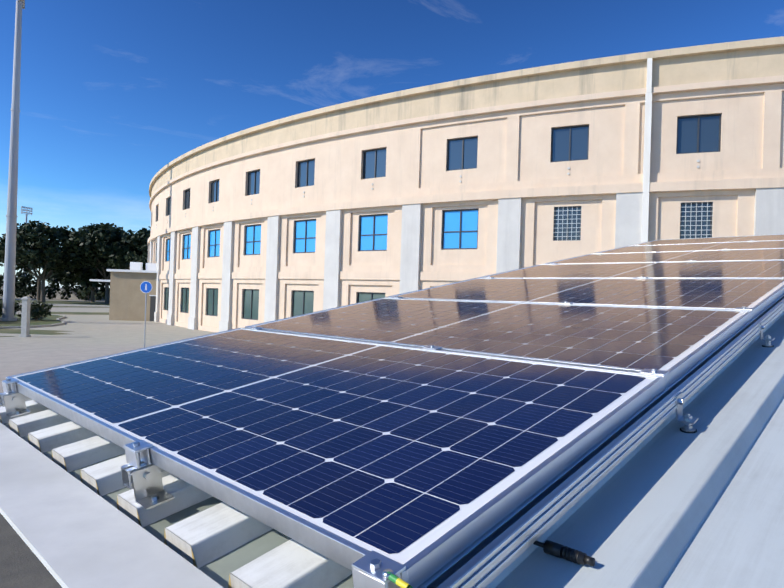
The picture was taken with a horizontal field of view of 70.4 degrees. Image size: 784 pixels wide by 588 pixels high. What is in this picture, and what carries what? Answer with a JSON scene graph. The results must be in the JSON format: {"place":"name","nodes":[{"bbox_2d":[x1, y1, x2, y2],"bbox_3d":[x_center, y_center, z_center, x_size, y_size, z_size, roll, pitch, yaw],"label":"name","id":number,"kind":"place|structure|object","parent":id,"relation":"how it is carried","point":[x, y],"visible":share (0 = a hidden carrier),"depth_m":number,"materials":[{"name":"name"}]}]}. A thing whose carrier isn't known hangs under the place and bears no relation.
{"place":"outdoors","nodes":[
{"label":"outdoors","id":0,"kind":"place"},
{"bbox_2d":[0,287,215,587],"bbox_3d":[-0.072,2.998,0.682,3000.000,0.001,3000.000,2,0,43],"label":"ground","id":1,"kind":"structure","parent":0,"point":[87,337],"depth_m":27.45,"materials":[{"name":"beige concrete"}]},
{"bbox_2d":[0,0,24,320],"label":"floodlight mast","id":2,"kind":"object","parent":1,"relation":"on","point":[9,276],"visible":0.98,"depth_m":44.28,"materials":[{"name":"metal"}]},
{"bbox_2d":[19,296,31,336],"bbox_3d":[-21.175,1.300,32.108,0.400,2.360,0.400,2,0,-1],"label":"bollard","id":3,"kind":"object","parent":1,"relation":"on","point":[25,320],"visible":1,"depth_m":31.96,"materials":[{"name":"concrete"}]},
{"bbox_2d":[21,206,32,275],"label":"floodlight mast","id":4,"kind":"object","parent":1,"relation":"on","point":[26,210],"visible":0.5,"depth_m":171.91,"materials":[{"name":"metal"}]},
{"bbox_2d":[1,239,57,300],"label":"tree","id":5,"kind":"object","parent":1,"relation":"on","point":[38,287],"visible":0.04,"depth_m":106.56,"materials":[{"name":"green plant"}]},
{"bbox_2d":[0,314,64,328],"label":"island grass","id":6,"kind":"structure","parent":1,"relation":"on","point":[51,320],"depth_m":43.03,"materials":[{"name":"plant"}]},
{"bbox_2d":[0,299,21,316],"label":"shrub","id":7,"kind":"object","parent":6,"relation":"on","point":[16,307],"visible":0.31,"depth_m":46.61,"materials":[{"name":"green plant"}]},
{"bbox_2d":[17,300,52,319],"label":"shrub","id":8,"kind":"object","parent":6,"relation":"on","point":[37,311],"visible":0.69,"depth_m":45.87,"materials":[{"name":"green plant"}]},
{"bbox_2d":[0,329,67,334],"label":"grass patch","id":9,"kind":"object","parent":1,"relation":"on","point":[42,332],"visible":0.88,"depth_m":35.55,"materials":[{"name":"green plant"}]},
{"bbox_2d":[0,220,88,302],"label":"tree","id":10,"kind":"object","parent":1,"relation":"on","point":[32,237],"visible":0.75,"depth_m":92.24,"materials":[{"name":"green plant"}]},
{"bbox_2d":[0,269,109,300],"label":"hedge row","id":11,"kind":"object","parent":1,"relation":"on","point":[22,289],"visible":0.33,"depth_m":121.08,"materials":[{"name":"green plant"}]},
{"bbox_2d":[0,286,109,299],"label":"boundary wall","id":12,"kind":"structure","parent":1,"relation":"on","point":[59,296],"depth_m":129.65,"materials":[{"name":"concrete"}]},
{"bbox_2d":[1,300,109,305],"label":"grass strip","id":13,"kind":"object","parent":1,"relation":"on","point":[86,303],"visible":0.23,"depth_m":96.40,"materials":[{"name":"plant"}]},
{"bbox_2d":[40,269,74,288],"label":"tree","id":14,"kind":"object","parent":1,"relation":"on","point":[56,275],"visible":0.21,"depth_m":126.67,"materials":[{"name":"green plant"}]},
{"bbox_2d":[16,312,108,314],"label":"curb","id":15,"kind":"structure","parent":1,"relation":"on","point":[87,313],"depth_m":62.50,"materials":[{"name":"grey concrete"}]},
{"bbox_2d":[19,306,108,307],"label":"curb","id":16,"kind":"structure","parent":1,"relation":"on","point":[76,306],"depth_m":82.80,"materials":[{"name":"grey concrete"}]},
{"bbox_2d":[62,263,109,301],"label":"tree","id":17,"kind":"object","parent":1,"relation":"on","point":[83,276],"visible":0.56,"depth_m":101.90,"materials":[{"name":"green plant"}]},
{"bbox_2d":[56,223,137,303],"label":"tree","id":18,"kind":"object","parent":1,"relation":"on","point":[91,242],"visible":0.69,"depth_m":94.89,"materials":[{"name":"green plant"}]},
{"bbox_2d":[0,422,222,587],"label":"cap","id":19,"kind":"object","parent":1,"relation":"on","point":[71,530],"visible":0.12,"depth_m":1.01,"materials":[{"name":"white metal"}]},
{"bbox_2d":[0,311,783,587],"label":"metal roof","id":20,"kind":"structure","parent":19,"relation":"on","point":[667,503],"depth_m":1.08,"materials":[{"name":"metal"}]},
{"bbox_2d":[3,393,30,417],"bbox_3d":[-1.317,0.388,1.951,0.056,0.068,0.060,2,9,43],"label":"mounting bracket","id":21,"kind":"object","parent":20,"relation":"on","point":[15,404],"visible":0.98,"depth_m":1.96,"materials":[{"name":"silver metal"}]},
{"bbox_2d":[0,391,31,406],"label":"mounting rail","id":22,"kind":"object","parent":21,"relation":"on","point":[2,403],"visible":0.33,"depth_m":1.97,"materials":[{"name":"metal"}]},
{"bbox_2d":[131,464,173,509],"bbox_3d":[-0.511,0.410,1.188,0.056,0.068,0.060,2,9,43],"label":"mounting bracket","id":23,"kind":"object","parent":20,"relation":"on","point":[149,492],"visible":0.94,"depth_m":1.20,"materials":[{"name":"silver metal"}]},
{"bbox_2d":[121,461,169,489],"bbox_3d":[1.893,-0.116,3.786,0.045,0.050,7.229,2,9,43],"label":"mounting rail","id":24,"kind":"object","parent":23,"relation":"on","point":[127,470],"visible":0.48,"depth_m":1.21,"materials":[{"name":"metal"}]},
{"bbox_2d":[124,439,152,468],"bbox_3d":[-0.553,0.347,1.217,0.060,0.048,0.040,2,9,43],"label":"end clamp","id":25,"kind":"object","parent":24,"relation":"on","point":[136,452],"visible":0.98,"depth_m":1.21,"materials":[{"name":"metal"}]},
{"bbox_2d":[423,345,442,349],"bbox_3d":[0.143,0.203,1.949,0.060,0.047,0.038,2,9,43],"label":"clamp","id":26,"kind":"object","parent":24,"relation":"attached to","point":[432,347],"visible":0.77,"depth_m":1.94,"materials":[{"name":"metal"}]},
{"bbox_2d":[558,301,572,303],"bbox_3d":[0.840,0.058,2.680,0.060,0.047,0.038,2,9,43],"label":"clamp","id":27,"kind":"object","parent":24,"relation":"on","point":[565,302],"visible":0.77,"depth_m":2.67,"materials":[{"name":"metal"}]},
{"bbox_2d":[533,540,594,566],"bbox_3d":[0.237,0.418,0.949,0.024,0.025,0.221,2,0,-45],"label":"connector cable","id":28,"kind":"object","parent":20,"relation":"on","point":[552,548],"visible":0.83,"depth_m":0.90,"materials":[{"name":"black plastic"}]},
{"bbox_2d":[418,294,783,587],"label":"mounting rail","id":29,"kind":"object","parent":20,"relation":"on","point":[489,557],"visible":1,"depth_m":0.99,"materials":[{"name":"metal"}]},
{"bbox_2d":[6,328,665,587],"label":"solar panel","id":30,"kind":"object","parent":29,"relation":"on","point":[422,465],"visible":0.98,"depth_m":1.25,"materials":[{"name":"blue"}]},
{"bbox_2d":[2,378,18,393],"bbox_3d":[-1.359,0.325,1.980,0.060,0.048,0.040,2,9,43],"label":"end clamp","id":31,"kind":"object","parent":30,"relation":"attached to","point":[10,384],"visible":1,"depth_m":1.97,"materials":[{"name":"metal"}]},
{"bbox_2d":[382,569,412,587],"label":"earth wire","id":32,"kind":"object","parent":30,"relation":"attached to","point":[387,574],"visible":0.98,"depth_m":0.67,"materials":[{"name":"yellow"}]},
{"bbox_2d":[351,550,405,587],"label":"end clamp","id":33,"kind":"object","parent":29,"relation":"attached to","point":[369,568],"visible":0.98,"depth_m":0.70,"materials":[{"name":"metal"}]},
{"bbox_2d":[245,298,752,385],"bbox_3d":[0.325,0.131,2.474,2.002,0.037,1.000,2,9,43],"label":"solar panel","id":34,"kind":"object","parent":29,"relation":"on","point":[677,343],"visible":0.9,"depth_m":2.14,"materials":[{"name":"blue"}]},
{"bbox_2d":[385,278,783,317],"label":"solar panel","id":35,"kind":"object","parent":29,"relation":"on","point":[759,295],"visible":0.9,"depth_m":2.97,"materials":[{"name":"blue"}]},
{"bbox_2d":[478,260,783,277],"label":"solar panel","id":36,"kind":"object","parent":29,"relation":"on","point":[741,269],"visible":0.85,"depth_m":3.82,"materials":[{"name":"blue"}]},
{"bbox_2d":[640,368,668,387],"bbox_3d":[0.681,0.217,1.440,0.060,0.047,0.038,2,9,43],"label":"clamp","id":37,"kind":"object","parent":29,"relation":"on","point":[653,371],"visible":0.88,"depth_m":1.43,"materials":[{"name":"metal"}]},
{"bbox_2d":[545,248,783,263],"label":"solar panel","id":38,"kind":"object","parent":29,"relation":"on","point":[736,255],"visible":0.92,"depth_m":4.65,"materials":[{"name":"blue"}]},
{"bbox_2d":[592,240,783,253],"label":"solar panel","id":39,"kind":"object","parent":29,"relation":"on","point":[713,246],"visible":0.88,"depth_m":5.47,"materials":[{"name":"blue"}]},
{"bbox_2d":[630,234,783,245],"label":"solar panel","id":40,"kind":"object","parent":29,"relation":"on","point":[723,239],"visible":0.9,"depth_m":6.28,"materials":[{"name":"blue"}]},
{"bbox_2d":[734,306,753,318],"bbox_3d":[1.377,0.073,2.172,0.060,0.047,0.038,2,9,43],"label":"clamp","id":41,"kind":"object","parent":29,"relation":"attached to","point":[741,308],"visible":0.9,"depth_m":2.16,"materials":[{"name":"metal"}]},
{"bbox_2d":[675,392,697,432],"bbox_3d":[0.731,0.295,1.374,0.041,0.091,0.040,2,9,43],"label":"rail foot","id":42,"kind":"object","parent":20,"relation":"on","point":[688,420],"visible":1,"depth_m":1.37},
{"bbox_2d":[760,322,774,346],"bbox_3d":[1.413,0.153,2.091,0.041,0.091,0.040,2,9,43],"label":"rail foot","id":43,"kind":"object","parent":20,"relation":"on","point":[768,339],"visible":0.96,"depth_m":2.09},
{"bbox_2d":[90,262,156,320],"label":"annex building","id":44,"kind":"structure","parent":1,"relation":"on","point":[127,298],"depth_m":51.56,"materials":[{"name":"beige paint"}]},
{"bbox_2d":[105,226,150,269],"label":"tree","id":45,"kind":"object","parent":1,"relation":"on","point":[136,240],"visible":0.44,"depth_m":93.41,"materials":[{"name":"green plant"}]},
{"bbox_2d":[132,251,147,269],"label":"tree","id":46,"kind":"object","parent":1,"relation":"on","point":[144,260],"visible":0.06,"depth_m":84.52,"materials":[{"name":"green plant"}]},
{"bbox_2d":[140,281,151,347],"bbox_3d":[-12.336,1.049,27.784,0.600,3.380,0.079,2,0,-1],"label":"pedestrian sign","id":47,"kind":"object","parent":1,"relation":"on","point":[146,287],"visible":0.98,"depth_m":27.76,"materials":[{"name":"blue metal"}]},
{"bbox_2d":[147,36,783,332],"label":"stadium building","id":48,"kind":"structure","parent":1,"relation":"on","point":[410,190],"depth_m":27.99,"materials":[{"name":"beige paint"}]},
{"bbox_2d":[0,0,783,288],"label":"sky","id":49,"kind":"structure","parent":0,"point":[112,92],"materials":[{"name":"blue"}]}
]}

